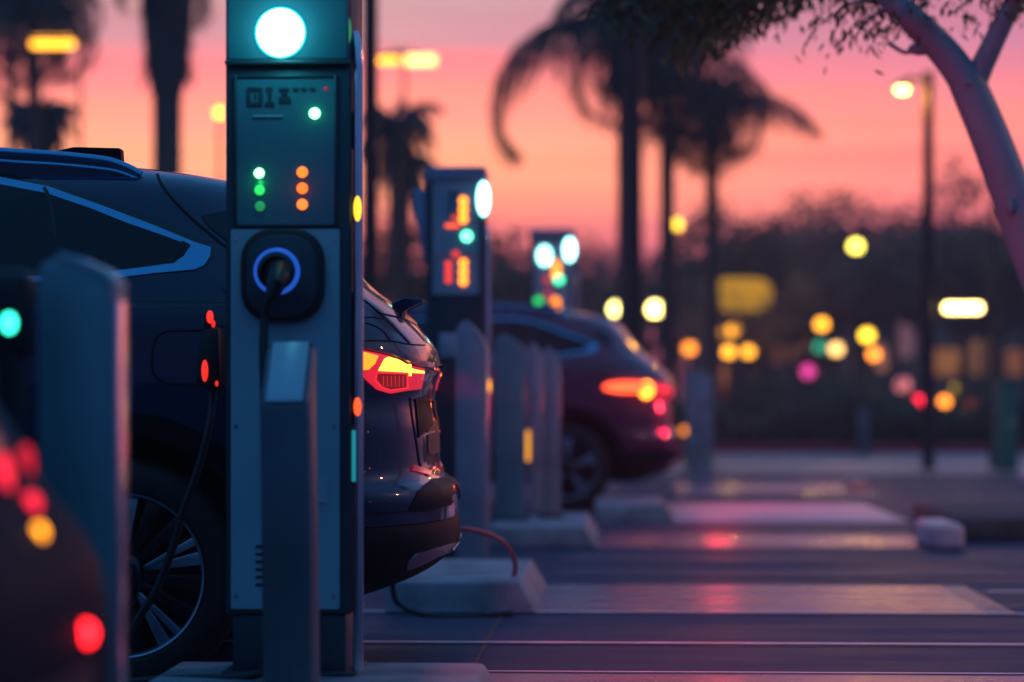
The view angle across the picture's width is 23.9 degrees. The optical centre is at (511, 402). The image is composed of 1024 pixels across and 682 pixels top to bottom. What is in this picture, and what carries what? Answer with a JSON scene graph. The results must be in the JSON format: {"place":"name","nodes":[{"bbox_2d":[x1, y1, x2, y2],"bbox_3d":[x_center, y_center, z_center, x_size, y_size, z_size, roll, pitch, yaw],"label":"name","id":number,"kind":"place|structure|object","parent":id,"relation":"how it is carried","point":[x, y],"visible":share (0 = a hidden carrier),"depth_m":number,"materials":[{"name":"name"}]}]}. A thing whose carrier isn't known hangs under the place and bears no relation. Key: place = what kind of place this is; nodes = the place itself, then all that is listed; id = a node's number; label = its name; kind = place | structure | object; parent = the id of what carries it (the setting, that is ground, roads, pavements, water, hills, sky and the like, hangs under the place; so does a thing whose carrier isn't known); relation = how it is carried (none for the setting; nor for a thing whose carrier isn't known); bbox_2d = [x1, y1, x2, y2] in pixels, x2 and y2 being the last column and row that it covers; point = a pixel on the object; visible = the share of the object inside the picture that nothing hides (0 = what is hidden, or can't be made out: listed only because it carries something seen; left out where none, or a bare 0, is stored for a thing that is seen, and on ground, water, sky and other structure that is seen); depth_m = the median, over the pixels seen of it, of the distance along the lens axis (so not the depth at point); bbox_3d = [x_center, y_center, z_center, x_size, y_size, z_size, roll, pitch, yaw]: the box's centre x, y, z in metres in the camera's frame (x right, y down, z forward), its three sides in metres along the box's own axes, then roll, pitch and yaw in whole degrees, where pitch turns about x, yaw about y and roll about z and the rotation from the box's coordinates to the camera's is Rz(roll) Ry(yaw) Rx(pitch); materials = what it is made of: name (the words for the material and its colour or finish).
{"place":"outdoors","nodes":[
{"label":"outdoors","id":0,"kind":"place"},
{"bbox_2d":[0,0,1023,400],"label":"sky","id":1,"kind":"structure","parent":0,"point":[872,132],"materials":[{"name":"pink"}]},
{"bbox_2d":[205,474,1023,675],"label":"ground","id":2,"kind":"structure","parent":0,"point":[754,659],"depth_m":9.60,"materials":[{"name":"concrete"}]},
{"bbox_2d":[0,270,35,444],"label":"charging status post","id":3,"kind":"object","parent":2,"relation":"on","point":[17,318],"visible":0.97,"depth_m":4.36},
{"bbox_2d":[0,404,109,681],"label":"parked car","id":4,"kind":"object","parent":2,"relation":"on","point":[54,622],"visible":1,"depth_m":3.35,"materials":[{"name":"paint"}]},
{"bbox_2d":[39,252,128,681],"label":"bollard","id":5,"kind":"object","parent":2,"relation":"on","point":[83,389],"visible":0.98,"depth_m":4.49,"materials":[{"name":"metal"}]},
{"bbox_2d":[0,147,461,677],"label":"parked car","id":6,"kind":"object","parent":2,"relation":"on","point":[155,239],"visible":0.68,"depth_m":7.32,"materials":[{"name":"paint"}]},
{"bbox_2d":[149,662,493,681],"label":"concrete island","id":7,"kind":"structure","parent":2,"relation":"on","point":[425,672],"depth_m":6.67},
{"bbox_2d":[260,342,319,681],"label":"bollard","id":8,"kind":"object","parent":7,"relation":"on","point":[289,522],"visible":1,"depth_m":5.98,"materials":[{"name":"metal"}]},
{"bbox_2d":[221,0,366,676],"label":"charging station","id":9,"kind":"object","parent":7,"relation":"on","point":[295,134],"visible":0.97,"depth_m":6.58,"materials":[{"name":"metal"}]},
{"bbox_2d":[129,260,291,681],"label":"charging cable","id":10,"kind":"object","parent":9,"relation":"hanging from","point":[211,367],"visible":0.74,"depth_m":6.99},
{"bbox_2d":[363,0,377,291],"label":"utility pole","id":11,"kind":"object","parent":2,"relation":"on","point":[370,36],"visible":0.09,"depth_m":24.01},
{"bbox_2d":[378,257,529,304],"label":"tree","id":12,"kind":"object","parent":2,"relation":"on","point":[423,279],"visible":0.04,"depth_m":81.06,"materials":[{"name":"green plant"}]},
{"bbox_2d":[385,559,546,612],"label":"concrete island","id":13,"kind":"structure","parent":2,"relation":"on","point":[482,585],"depth_m":9.99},
{"bbox_2d":[413,167,490,558],"bbox_3d":[-0.330,-0.220,13.569,0.437,2.179,0.334,0,0,2],"label":"charging station","id":14,"kind":"object","parent":13,"relation":"on","point":[451,205],"visible":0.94,"depth_m":13.42,"materials":[{"name":"metal"}]},
{"bbox_2d":[390,526,517,617],"bbox_3d":[-0.166,0.683,9.880,0.434,0.393,0.874,0,0,45],"label":"charging cable","id":15,"kind":"object","parent":13,"relation":"on","point":[502,613],"visible":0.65,"depth_m":9.80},
{"bbox_2d":[456,320,487,558],"bbox_3d":[-0.209,0.220,12.590,0.218,1.299,0.200,0,0,2],"label":"bollard","id":16,"kind":"object","parent":13,"relation":"on","point":[471,414],"visible":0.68,"depth_m":12.52,"materials":[{"name":"metal"}]},
{"bbox_2d":[416,225,529,305],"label":"tree","id":17,"kind":"object","parent":2,"relation":"on","point":[501,292],"visible":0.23,"depth_m":77.24,"materials":[{"name":"green plant"}]},
{"bbox_2d":[474,616,501,662],"bbox_3d":[-0.085,0.866,8.877,0.014,0.001,2.130,0,0,2],"label":"pavement joint","id":18,"kind":"object","parent":2,"relation":"on","point":[478,657],"visible":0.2,"depth_m":8.81,"materials":[{"name":"concrete"}]},
{"bbox_2d":[490,239,598,305],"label":"tree","id":19,"kind":"object","parent":2,"relation":"on","point":[579,268],"visible":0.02,"depth_m":88.44,"materials":[{"name":"green plant"}]},
{"bbox_2d":[490,512,598,547],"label":"concrete island","id":20,"kind":"structure","parent":2,"relation":"on","point":[574,530],"depth_m":14.42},
{"bbox_2d":[490,334,529,519],"bbox_3d":[-0.013,0.155,15.284,0.250,1.169,0.200,0,0,2],"label":"bollard","id":21,"kind":"object","parent":20,"relation":"on","point":[509,429],"visible":0.94,"depth_m":15.21,"materials":[{"name":"metal"}]},
{"bbox_2d":[526,342,542,514],"bbox_3d":[0.152,0.170,15.963,0.151,1.139,0.170,0,0,2],"label":"bollard","id":22,"kind":"object","parent":20,"relation":"on","point":[534,445],"visible":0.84,"depth_m":15.91,"materials":[{"name":"metal"}]},
{"bbox_2d":[538,347,564,517],"bbox_3d":[0.254,0.190,15.558,0.165,1.099,0.170,0,0,2],"label":"bollard","id":23,"kind":"object","parent":20,"relation":"on","point":[551,436],"visible":1,"depth_m":15.50,"materials":[{"name":"metal"}]},
{"bbox_2d":[407,304,682,510],"bbox_3d":[-0.930,0.031,20.358,4.718,1.677,2.240,0,0,2],"label":"parked car","id":24,"kind":"object","parent":2,"relation":"on","point":[617,414],"visible":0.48,"depth_m":19.41,"materials":[{"name":"paint"}]},
{"bbox_2d":[490,229,616,318],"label":"tree","id":25,"kind":"object","parent":2,"relation":"on","point":[606,295],"visible":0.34,"depth_m":83.28,"materials":[{"name":"green plant"}]},
{"bbox_2d":[529,228,577,311],"bbox_3d":[0.381,-0.357,22.139,0.444,2.453,0.349,0,0,2],"label":"charging station","id":26,"kind":"object","parent":2,"relation":"on","point":[553,276],"visible":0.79,"depth_m":22.00,"materials":[{"name":"metal"}]},
{"bbox_2d":[525,241,683,329],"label":"tree","id":27,"kind":"object","parent":2,"relation":"on","point":[614,273],"visible":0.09,"depth_m":90.25,"materials":[{"name":"green plant"}]},
{"bbox_2d":[225,640,1023,644],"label":"parking line","id":28,"kind":"object","parent":2,"relation":"on","point":[699,642],"depth_m":8.68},
{"bbox_2d":[628,0,641,350],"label":"utility pole","id":29,"kind":"object","parent":2,"relation":"on","point":[635,193],"visible":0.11,"depth_m":28.89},
{"bbox_2d":[578,250,723,357],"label":"tree","id":30,"kind":"object","parent":2,"relation":"on","point":[651,291],"visible":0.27,"depth_m":85.42,"materials":[{"name":"green plant"}]},
{"bbox_2d":[364,610,1023,613],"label":"parking line","id":31,"kind":"object","parent":2,"relation":"on","point":[729,612],"depth_m":9.92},
{"bbox_2d":[642,245,747,402],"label":"tree","id":32,"kind":"object","parent":2,"relation":"on","point":[681,362],"visible":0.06,"depth_m":89.75,"materials":[{"name":"green plant"}]},
{"bbox_2d":[490,524,914,528],"bbox_3d":[6.210,0.866,16.652,13.000,0.001,0.600,0,0,2],"label":"parking line","id":33,"kind":"object","parent":2,"relation":"on","point":[660,526],"depth_m":16.88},
{"bbox_2d":[645,215,833,407],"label":"tree","id":34,"kind":"object","parent":2,"relation":"on","point":[740,378],"visible":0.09,"depth_m":79.57,"materials":[{"name":"green plant"}]},
{"bbox_2d":[488,670,1023,673],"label":"parking line","id":35,"kind":"object","parent":2,"relation":"on","point":[758,672],"depth_m":7.72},
{"bbox_2d":[489,673,1023,681],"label":"walkway","id":36,"kind":"structure","parent":2,"relation":"on","point":[516,677],"depth_m":7.58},
{"bbox_2d":[537,584,985,612],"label":"walkway","id":37,"kind":"structure","parent":2,"relation":"on","point":[766,598],"depth_m":10.68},
{"bbox_2d":[597,534,929,547],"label":"walkway","id":38,"kind":"structure","parent":2,"relation":"on","point":[779,540],"depth_m":15.16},
{"bbox_2d":[526,497,1023,499],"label":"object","id":39,"kind":"object","parent":2,"relation":"on","point":[841,498],"depth_m":21.79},
{"bbox_2d":[670,482,879,493],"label":"walkway","id":40,"kind":"structure","parent":2,"relation":"on","point":[758,487],"depth_m":24.33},
{"bbox_2d":[843,479,869,489],"bbox_3d":[3.446,0.820,24.176,0.220,0.100,0.500,0,0,2],"label":"wheel stop","id":41,"kind":"object","parent":40,"relation":"on","point":[856,484],"visible":1,"depth_m":23.93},
{"bbox_2d":[681,226,872,400],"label":"tree","id":42,"kind":"object","parent":2,"relation":"on","point":[796,342],"visible":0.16,"depth_m":75.53,"materials":[{"name":"green plant"}]},
{"bbox_2d":[666,503,908,521],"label":"walkway","id":43,"kind":"structure","parent":2,"relation":"on","point":[820,512],"depth_m":19.02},
{"bbox_2d":[555,570,1023,576],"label":"asphalt patch","id":44,"kind":"object","parent":2,"relation":"on","point":[786,573],"visible":1,"depth_m":12.24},
{"bbox_2d":[560,556,1023,561],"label":"asphalt patch","id":45,"kind":"object","parent":2,"relation":"on","point":[798,559],"visible":1,"depth_m":13.33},
{"bbox_2d":[677,191,908,376],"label":"tree","id":46,"kind":"object","parent":2,"relation":"on","point":[810,252],"visible":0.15,"depth_m":75.41,"materials":[{"name":"green plant"}]},
{"bbox_2d":[577,0,1023,290],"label":"street tree","id":47,"kind":"object","parent":2,"relation":"on","point":[966,78],"visible":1,"depth_m":10.31,"materials":[{"name":"green plant"}]},
{"bbox_2d":[730,185,936,401],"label":"tree","id":48,"kind":"object","parent":2,"relation":"on","point":[840,322],"visible":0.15,"depth_m":80.94,"materials":[{"name":"green plant"}]},
{"bbox_2d":[681,444,1023,452],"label":"kerb","id":49,"kind":"structure","parent":2,"relation":"on","point":[756,448],"depth_m":41.65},
{"bbox_2d":[788,216,949,339],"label":"tree","id":50,"kind":"object","parent":2,"relation":"on","point":[850,333],"visible":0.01,"depth_m":89.28,"materials":[{"name":"green plant"}]},
{"bbox_2d":[767,185,977,391],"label":"tree","id":51,"kind":"object","parent":2,"relation":"on","point":[864,315],"visible":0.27,"depth_m":78.49,"materials":[{"name":"green plant"}]},
{"bbox_2d":[844,216,1000,397],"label":"tree","id":52,"kind":"object","parent":2,"relation":"on","point":[912,320],"visible":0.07,"depth_m":85.15,"materials":[{"name":"green plant"}]},
{"bbox_2d":[847,214,1023,412],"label":"tree","id":53,"kind":"object","parent":2,"relation":"on","point":[963,332],"visible":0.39,"depth_m":76.88,"materials":[{"name":"green plant"}]},
{"bbox_2d":[915,518,963,549],"bbox_3d":[2.587,0.795,14.654,0.200,0.150,0.800,0,0,2],"label":"kerb stone","id":54,"kind":"object","parent":2,"relation":"on","point":[938,533],"visible":1,"depth_m":14.27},
{"bbox_2d":[871,180,1020,405],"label":"tree","id":55,"kind":"object","parent":2,"relation":"on","point":[983,357],"visible":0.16,"depth_m":79.10,"materials":[{"name":"green plant"}]},
{"bbox_2d":[893,203,1023,417],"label":"tree","id":56,"kind":"object","parent":2,"relation":"on","point":[1017,321],"visible":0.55,"depth_m":74.85,"materials":[{"name":"green plant"}]},
{"bbox_2d":[940,586,1014,612],"bbox_3d":[2.044,0.866,10.683,0.120,0.001,1.480,0,0,2],"label":"painted marking","id":57,"kind":"object","parent":2,"relation":"on","point":[978,600],"visible":1,"depth_m":10.62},
{"bbox_2d":[948,226,1023,381],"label":"tree","id":58,"kind":"object","parent":2,"relation":"on","point":[1008,327],"visible":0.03,"depth_m":86.97,"materials":[{"name":"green plant"}]},
{"bbox_2d":[593,497,673,522],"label":"concrete island","id":59,"kind":"structure","parent":0,"point":[630,510],"depth_m":17.39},
{"bbox_2d":[681,426,685,463],"bbox_3d":[2.431,0.597,33.928,0.120,0.546,0.120,0,0,2],"label":"garden light","id":60,"kind":"object","parent":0,"point":[683,430],"visible":0.66,"depth_m":33.90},
{"bbox_2d":[685,265,852,410],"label":"building","id":61,"kind":"structure","parent":0,"point":[784,354],"depth_m":97.59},
{"bbox_2d":[721,361,731,388],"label":"window","id":62,"kind":"structure","parent":61,"relation":"in","point":[723,363],"depth_m":97.57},
{"bbox_2d":[755,337,780,366],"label":"window","id":63,"kind":"structure","parent":61,"relation":"in","point":[778,352],"depth_m":97.52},
{"bbox_2d":[786,333,809,362],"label":"window","id":64,"kind":"structure","parent":61,"relation":"in","point":[806,346],"depth_m":97.47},
{"bbox_2d":[661,453,1023,473],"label":"pavement","id":65,"kind":"structure","parent":0,"point":[837,463],"depth_m":33.73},
{"bbox_2d":[684,370,714,469],"bbox_3d":[2.408,0.230,31.076,0.390,1.279,0.360,0,0,2],"label":"bollard","id":66,"kind":"object","parent":65,"relation":"on","point":[699,420],"visible":0.99,"depth_m":30.93,"materials":[{"name":"metal"}]},
{"bbox_2d":[855,404,871,454],"bbox_3d":[5.787,0.448,39.791,0.250,0.845,0.180,0,0,2],"label":"marker post","id":67,"kind":"object","parent":65,"relation":"on","point":[863,429],"visible":1,"depth_m":39.72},
{"bbox_2d":[894,71,934,468],"bbox_3d":[5.231,-1.711,31.407,0.523,5.161,0.220,0,0,2],"label":"street lamp","id":68,"kind":"object","parent":65,"relation":"on","point":[928,387],"visible":1,"depth_m":31.34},
{"bbox_2d":[941,200,996,467],"bbox_3d":[6.069,-0.903,31.867,0.805,3.547,0.322,0,0,-14],"label":"light box sign","id":69,"kind":"object","parent":65,"relation":"on","point":[962,308],"visible":0.95,"depth_m":32.01,"materials":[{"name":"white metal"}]},
{"bbox_2d":[993,382,1019,469],"bbox_3d":[6.314,0.300,30.881,0.300,1.120,0.280,0,0,2],"label":"utility pedestal","id":70,"kind":"object","parent":65,"relation":"on","point":[1006,441],"visible":1,"depth_m":30.76,"materials":[{"name":"metal"}]},
{"bbox_2d":[853,299,1023,411],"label":"building","id":71,"kind":"structure","parent":0,"point":[947,347],"depth_m":103.21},
{"bbox_2d":[871,342,887,372],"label":"window","id":72,"kind":"structure","parent":71,"relation":"in","point":[881,363],"depth_m":103.25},
{"bbox_2d":[896,321,916,360],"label":"window","id":73,"kind":"structure","parent":71,"relation":"in","point":[906,339],"depth_m":103.23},
{"bbox_2d":[934,346,961,377],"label":"window","id":74,"kind":"structure","parent":71,"relation":"in","point":[947,358],"depth_m":103.15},
{"bbox_2d":[968,338,988,377],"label":"window","id":75,"kind":"structure","parent":71,"relation":"in","point":[973,360],"depth_m":103.10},
{"bbox_2d":[1002,346,1023,377],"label":"window","id":76,"kind":"structure","parent":71,"relation":"in","point":[1012,356],"depth_m":103.02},
{"bbox_2d":[912,502,1023,541],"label":"planting island","id":77,"kind":"structure","parent":0,"point":[991,521],"depth_m":15.39,"materials":[{"name":"concrete"}]},
{"label":"planting bed","id":78,"kind":"structure","parent":0,"visible":0},
{"bbox_2d":[0,2,78,147],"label":"palm tree","id":79,"kind":"object","parent":78,"relation":"on","point":[11,145],"visible":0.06,"depth_m":58.48,"materials":[{"name":"green plant"}]},
{"bbox_2d":[0,96,82,150],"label":"shrub","id":80,"kind":"object","parent":78,"relation":"on","point":[55,119],"visible":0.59,"depth_m":50.22,"materials":[{"name":"green plant"}]},
{"bbox_2d":[0,0,104,149],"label":"palm tree","id":81,"kind":"object","parent":78,"relation":"on","point":[36,14],"visible":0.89,"depth_m":46.30,"materials":[{"name":"green plant"}]},
{"bbox_2d":[27,30,81,146],"bbox_3d":[-8.391,-2.983,44.395,1.000,7.706,0.220,0,0,2],"label":"street lamp","id":82,"kind":"object","parent":78,"relation":"on","point":[64,40],"visible":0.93,"depth_m":44.35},
{"bbox_2d":[110,0,216,172],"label":"palm tree","id":83,"kind":"object","parent":78,"relation":"on","point":[167,27],"visible":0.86,"depth_m":42.05,"materials":[{"name":"brown plant"}]},
{"bbox_2d":[215,107,224,178],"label":"street lamp","id":84,"kind":"object","parent":78,"relation":"on","point":[219,113],"visible":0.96,"depth_m":50.27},
{"bbox_2d":[378,211,425,304],"bbox_3d":[-3.391,-1.907,59.752,4.627,5.578,5.679,0,0,27],"label":"tree","id":85,"kind":"object","parent":78,"relation":"on","point":[413,289],"visible":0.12,"depth_m":59.30,"materials":[{"name":"green plant"}]},
{"bbox_2d":[378,47,435,298],"bbox_3d":[-2.047,-2.955,46.128,1.191,7.650,0.220,0,0,2],"label":"street lamp","id":86,"kind":"object","parent":78,"relation":"on","point":[390,57],"visible":0.71,"depth_m":46.10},
{"bbox_2d":[378,150,439,297],"bbox_3d":[-2.633,-2.740,60.153,1.706,7.221,1.914,0,0,40],"label":"palm tree","id":87,"kind":"object","parent":78,"relation":"on","point":[414,182],"visible":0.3,"depth_m":60.03,"materials":[{"name":"green plant"}]},
{"bbox_2d":[378,98,445,301],"bbox_3d":[-2.479,-2.893,52.240,2.111,7.527,1.975,0,0,2],"label":"palm tree","id":88,"kind":"object","parent":78,"relation":"on","point":[418,122],"visible":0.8,"depth_m":52.02,"materials":[{"name":"green plant"}]},
{"bbox_2d":[484,0,732,349],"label":"palm tree","id":89,"kind":"object","parent":78,"relation":"on","point":[566,27],"visible":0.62,"depth_m":43.74,"materials":[{"name":"green plant"}]},
{"bbox_2d":[648,300,659,362],"bbox_3d":[3.079,-0.661,51.916,0.320,3.063,0.320,0,0,2],"label":"street lamp","id":90,"kind":"object","parent":78,"relation":"on","point":[654,309],"visible":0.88,"depth_m":51.87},
{"bbox_2d":[586,9,755,402],"bbox_3d":[2.986,-3.398,45.881,3.256,8.536,3.674,0,0,22],"label":"palm tree","id":91,"kind":"object","parent":78,"relation":"on","point":[667,152],"visible":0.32,"depth_m":45.78,"materials":[{"name":"green plant"}]},
{"bbox_2d":[675,218,681,402],"bbox_3d":[3.720,-1.662,54.892,0.260,5.064,0.260,0,0,2],"label":"street lamp","id":92,"kind":"object","parent":78,"relation":"on","point":[678,224],"visible":0.6,"depth_m":54.85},
{"bbox_2d":[723,345,734,395],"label":"street lamp","id":93,"kind":"object","parent":78,"relation":"on","point":[728,351],"visible":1,"depth_m":57.79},
{"bbox_2d":[647,61,823,404],"bbox_3d":[4.272,-3.066,49.820,3.200,7.875,3.350,0,0,45],"label":"palm tree","id":94,"kind":"object","parent":78,"relation":"on","point":[751,100],"visible":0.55,"depth_m":49.74,"materials":[{"name":"green plant"}]},
{"bbox_2d":[816,317,827,403],"bbox_3d":[7.143,-0.548,55.748,0.280,2.837,0.280,0,0,2],"label":"street lamp","id":95,"kind":"object","parent":78,"relation":"on","point":[821,324],"visible":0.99,"depth_m":55.71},
{"bbox_2d":[830,342,841,393],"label":"street lamp","id":96,"kind":"object","parent":78,"relation":"on","point":[836,349],"visible":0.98,"depth_m":55.67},
{"bbox_2d":[672,391,1023,444],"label":"hedge","id":97,"kind":"object","parent":78,"relation":"on","point":[814,424],"visible":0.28,"depth_m":42.54,"materials":[{"name":"green plant"}]},
{"bbox_2d":[785,364,921,441],"bbox_3d":[6.231,0.387,44.241,2.739,2.200,2.728,0,0,2],"label":"shrub","id":98,"kind":"object","parent":78,"relation":"on","point":[864,374],"visible":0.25,"depth_m":44.07,"materials":[{"name":"green plant"}]},
{"bbox_2d":[850,239,861,383],"bbox_3d":[8.209,-1.518,57.704,0.300,4.776,0.300,0,0,2],"label":"street lamp","id":99,"kind":"object","parent":78,"relation":"on","point":[855,246],"visible":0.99,"depth_m":57.67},
{"bbox_2d":[861,328,872,383],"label":"street lamp","id":100,"kind":"object","parent":78,"relation":"on","point":[866,335],"visible":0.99,"depth_m":53.68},
{"bbox_2d":[869,348,878,398],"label":"street lamp","id":101,"kind":"object","parent":78,"relation":"on","point":[873,354],"visible":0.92,"depth_m":55.64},
{"bbox_2d":[878,393,921,411],"bbox_3d":[7.177,0.343,45.236,1.299,1.059,1.240,0,0,2],"label":"shrub","id":102,"kind":"object","parent":78,"relation":"on","point":[900,404],"visible":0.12,"depth_m":45.03,"materials":[{"name":"green plant"}]},
{"bbox_2d":[895,376,910,409],"bbox_3d":[8.036,0.163,49.705,0.320,1.415,0.320,0,0,2],"label":"garden light","id":103,"kind":"object","parent":78,"relation":"on","point":[906,384],"visible":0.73,"depth_m":49.60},
{"bbox_2d":[935,373,1017,413],"bbox_3d":[8.792,0.179,45.688,1.818,1.507,1.920,0,0,2],"label":"shrub","id":104,"kind":"object","parent":78,"relation":"on","point":[971,391],"visible":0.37,"depth_m":45.48,"materials":[{"name":"green plant"}]},
{"label":"road","id":105,"kind":"structure","parent":0,"visible":0},
{"bbox_2d":[683,341,695,370],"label":"street lamp","id":106,"kind":"object","parent":105,"relation":"on","point":[689,348],"visible":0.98,"depth_m":59.79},
{"bbox_2d":[727,324,738,394],"bbox_3d":[5.651,-0.574,61.816,0.300,2.888,0.300,0,0,2],"label":"street lamp","id":107,"kind":"object","parent":105,"relation":"on","point":[730,332],"visible":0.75,"depth_m":61.78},
{"bbox_2d":[720,276,774,397],"bbox_3d":[6.055,-1.238,64.026,1.780,4.216,0.290,0,0,2],"label":"sign board","id":108,"kind":"object","parent":105,"relation":"on","point":[750,286],"visible":0.38,"depth_m":63.88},
{"bbox_2d":[743,345,753,388],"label":"street lamp","id":109,"kind":"object","parent":105,"relation":"on","point":[748,351],"visible":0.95,"depth_m":59.76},
{"bbox_2d":[679,268,827,393],"bbox_3d":[5.880,-1.271,60.777,3.963,4.300,3.861,0,0,2],"label":"tree","id":110,"kind":"object","parent":105,"relation":"on","point":[761,354],"visible":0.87,"depth_m":60.71,"materials":[{"name":"green plant"}]},
{"bbox_2d":[655,204,882,394],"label":"tree","id":111,"kind":"object","parent":105,"relation":"on","point":[767,251],"visible":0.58,"depth_m":68.75,"materials":[{"name":"green plant"}]},
{"bbox_2d":[800,350,815,405],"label":"traffic light","id":112,"kind":"object","parent":105,"relation":"on","point":[806,369],"visible":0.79,"depth_m":65.74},
{"bbox_2d":[812,325,828,402],"bbox_3d":[8.145,-0.587,63.798,0.420,2.913,0.249,0,0,2],"label":"traffic light","id":113,"kind":"object","parent":105,"relation":"on","point":[815,348],"visible":0.62,"depth_m":63.74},
{"bbox_2d":[777,155,999,397],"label":"tree","id":114,"kind":"object","parent":105,"relation":"on","point":[888,312],"visible":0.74,"depth_m":73.29,"materials":[{"name":"green plant"}]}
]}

